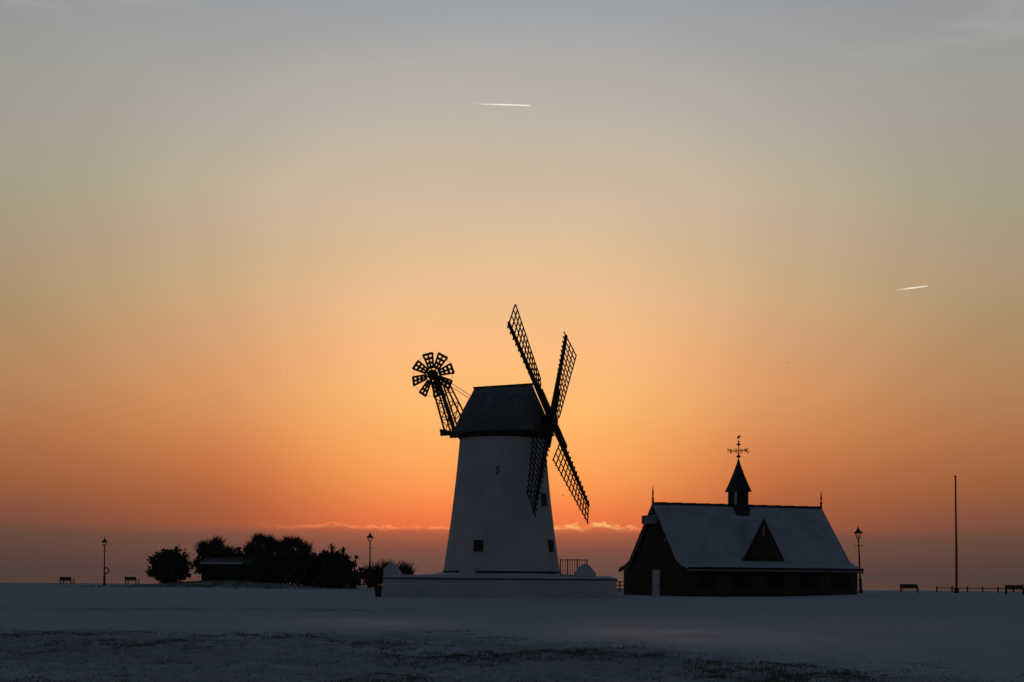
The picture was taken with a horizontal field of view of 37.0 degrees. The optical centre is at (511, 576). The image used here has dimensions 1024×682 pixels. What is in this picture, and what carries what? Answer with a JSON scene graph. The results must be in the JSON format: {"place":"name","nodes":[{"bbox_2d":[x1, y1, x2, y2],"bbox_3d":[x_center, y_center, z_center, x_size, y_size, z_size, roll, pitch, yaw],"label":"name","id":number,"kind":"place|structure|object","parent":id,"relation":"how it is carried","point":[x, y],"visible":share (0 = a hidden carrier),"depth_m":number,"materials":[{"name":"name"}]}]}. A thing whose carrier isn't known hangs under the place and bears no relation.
{"place":"outdoors","nodes":[
{"label":"outdoors","id":0,"kind":"place"},
{"bbox_2d":[0,580,1023,681],"bbox_3d":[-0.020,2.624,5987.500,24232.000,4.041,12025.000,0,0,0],"label":"ground","id":1,"kind":"structure","parent":0,"point":[975,631],"depth_m":41.49,"materials":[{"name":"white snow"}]},
{"bbox_2d":[59,577,74,583],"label":"park bench","id":2,"kind":"object","parent":1,"relation":"on","point":[63,579],"visible":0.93,"depth_m":189.74,"materials":[{"name":"black wood"}]},
{"bbox_2d":[101,537,107,584],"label":"street lamp","id":3,"kind":"object","parent":1,"relation":"on","point":[104,576],"visible":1,"depth_m":181.94,"materials":[{"name":"metal"}]},
{"bbox_2d":[124,577,138,583],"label":"park bench","id":4,"kind":"object","parent":1,"relation":"on","point":[128,578],"visible":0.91,"depth_m":189.74,"materials":[{"name":"black wood"}]},
{"bbox_2d":[145,544,195,582],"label":"round bush","id":5,"kind":"object","parent":1,"relation":"on","point":[170,565],"visible":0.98,"depth_m":171.41,"materials":[{"name":"green plant"}]},
{"bbox_2d":[191,534,235,576],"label":"bush","id":6,"kind":"object","parent":1,"relation":"on","point":[214,547],"visible":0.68,"depth_m":185.55,"materials":[{"name":"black plant"}]},
{"bbox_2d":[199,557,260,581],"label":"park shelter","id":7,"kind":"object","parent":1,"relation":"on","point":[214,568],"visible":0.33,"depth_m":176.00,"materials":[{"name":"grey paint"}]},
{"bbox_2d":[220,546,255,565],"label":"hedge bush","id":8,"kind":"object","parent":1,"relation":"on","point":[230,553],"visible":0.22,"depth_m":184.44,"materials":[{"name":"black plant"}]},
{"bbox_2d":[241,532,283,557],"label":"tree","id":9,"kind":"object","parent":1,"relation":"on","point":[254,548],"visible":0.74,"depth_m":181.43,"materials":[{"name":"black plant"}]},
{"bbox_2d":[249,549,317,586],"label":"bush","id":10,"kind":"object","parent":1,"relation":"on","point":[293,566],"visible":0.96,"depth_m":169.32,"materials":[{"name":"green plant"}]},
{"bbox_2d":[273,535,315,583],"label":"tree","id":11,"kind":"object","parent":1,"relation":"on","point":[286,545],"visible":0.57,"depth_m":179.51,"materials":[{"name":"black plant"}]},
{"bbox_2d":[298,552,330,586],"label":"bush","id":12,"kind":"object","parent":1,"relation":"on","point":[317,569],"visible":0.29,"depth_m":170.37,"materials":[{"name":"black plant"}]},
{"bbox_2d":[311,543,363,588],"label":"bush","id":13,"kind":"object","parent":1,"relation":"on","point":[338,571],"visible":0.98,"depth_m":166.51,"materials":[{"name":"green plant"}]},
{"bbox_2d":[366,532,373,566],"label":"street lamp","id":14,"kind":"object","parent":1,"relation":"on","point":[370,536],"visible":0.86,"depth_m":159.96,"materials":[{"name":"metal"}]},
{"bbox_2d":[375,587,381,596],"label":"litter bin","id":15,"kind":"object","parent":1,"relation":"on","point":[378,591],"visible":1,"depth_m":109.19,"materials":[{"name":"metal"}]},
{"bbox_2d":[354,559,404,589],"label":"bush","id":16,"kind":"object","parent":1,"relation":"on","point":[374,577],"visible":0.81,"depth_m":151.66,"materials":[{"name":"black plant"}]},
{"bbox_2d":[382,562,617,598],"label":"stone platform","id":17,"kind":"structure","parent":1,"relation":"on","point":[467,581],"depth_m":109.00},
{"bbox_2d":[397,560,414,574],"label":"bush","id":18,"kind":"object","parent":17,"relation":"on","point":[406,569],"visible":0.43,"depth_m":153.81,"materials":[{"name":"black plant"}]},
{"bbox_2d":[412,304,589,573],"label":"windmill","id":19,"kind":"object","parent":17,"relation":"on","point":[501,519],"visible":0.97,"depth_m":114.03,"materials":[{"name":"paint"}]},
{"bbox_2d":[472,540,482,552],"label":"window","id":20,"kind":"structure","parent":19,"relation":"in","point":[478,544],"depth_m":113.12,"materials":[{"name":"black glass"}]},
{"bbox_2d":[541,493,548,507],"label":"window","id":21,"kind":"structure","parent":19,"relation":"in","point":[543,495],"depth_m":114.96,"materials":[{"name":"black glass"}]},
{"bbox_2d":[548,540,554,552],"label":"window","id":22,"kind":"structure","parent":19,"relation":"in","point":[550,542],"depth_m":115.00,"materials":[{"name":"black glass"}]},
{"bbox_2d":[560,559,587,575],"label":"iron railing","id":23,"kind":"object","parent":17,"relation":"on","point":[572,566],"visible":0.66,"depth_m":112.97,"materials":[{"name":"black metal"}]},
{"bbox_2d":[617,581,623,592],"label":"post fence","id":24,"kind":"object","parent":1,"relation":"on","point":[619,585],"visible":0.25,"depth_m":149.90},
{"bbox_2d":[619,435,863,596],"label":"lifeboat house","id":25,"kind":"structure","parent":1,"relation":"on","point":[738,544],"depth_m":127.25,"materials":[{"name":"brick"}]},
{"bbox_2d":[652,569,660,595],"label":"door","id":26,"kind":"structure","parent":25,"relation":"in","point":[656,573],"depth_m":127.41,"materials":[{"name":"white paint"}]},
{"bbox_2d":[697,573,716,589],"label":"window","id":27,"kind":"structure","parent":25,"relation":"in","point":[704,580],"depth_m":122.85,"materials":[{"name":"black glass"}]},
{"bbox_2d":[731,574,751,589],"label":"window","id":28,"kind":"structure","parent":25,"relation":"in","point":[738,581],"depth_m":124.00,"materials":[{"name":"black glass"}]},
{"bbox_2d":[765,574,784,589],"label":"window","id":29,"kind":"structure","parent":25,"relation":"in","point":[772,581],"depth_m":125.19,"materials":[{"name":"black glass"}]},
{"bbox_2d":[798,574,817,589],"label":"window","id":30,"kind":"structure","parent":25,"relation":"in","point":[806,581],"depth_m":126.32,"materials":[{"name":"black glass"}]},
{"bbox_2d":[831,574,849,589],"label":"window","id":31,"kind":"structure","parent":25,"relation":"in","point":[838,582],"depth_m":127.47,"materials":[{"name":"black glass"}]},
{"bbox_2d":[854,527,862,592],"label":"street lamp","id":32,"kind":"object","parent":1,"relation":"on","point":[857,531],"visible":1,"depth_m":132.78,"materials":[{"name":"metal"}]},
{"bbox_2d":[900,584,918,592],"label":"park bench","id":33,"kind":"object","parent":1,"relation":"on","point":[902,586],"visible":0.91,"depth_m":169.75,"materials":[{"name":"black wood"}]},
{"bbox_2d":[953,475,958,592],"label":"flagpole","id":34,"kind":"object","parent":1,"relation":"on","point":[956,589],"visible":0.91,"depth_m":171.93,"materials":[{"name":"metal"}]},
{"bbox_2d":[936,586,1013,592],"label":"post fence","id":35,"kind":"object","parent":1,"relation":"on","point":[983,588],"visible":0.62,"depth_m":179.93,"materials":[{"name":"black wood"}]},
{"bbox_2d":[1005,585,1023,593],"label":"park bench","id":36,"kind":"object","parent":1,"relation":"on","point":[1014,587],"visible":0.91,"depth_m":164.74,"materials":[{"name":"black wood"}]},
{"bbox_2d":[0,574,1023,590],"bbox_3d":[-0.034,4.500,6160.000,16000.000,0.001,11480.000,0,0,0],"label":"water","id":37,"kind":"structure","parent":0,"point":[866,584],"depth_m":1410.87,"materials":[{"name":"grey liquid"}]},
{"bbox_2d":[0,0,1023,580],"label":"sky","id":38,"kind":"structure","parent":0,"point":[234,234],"materials":[{"name":"orange"}]}
]}

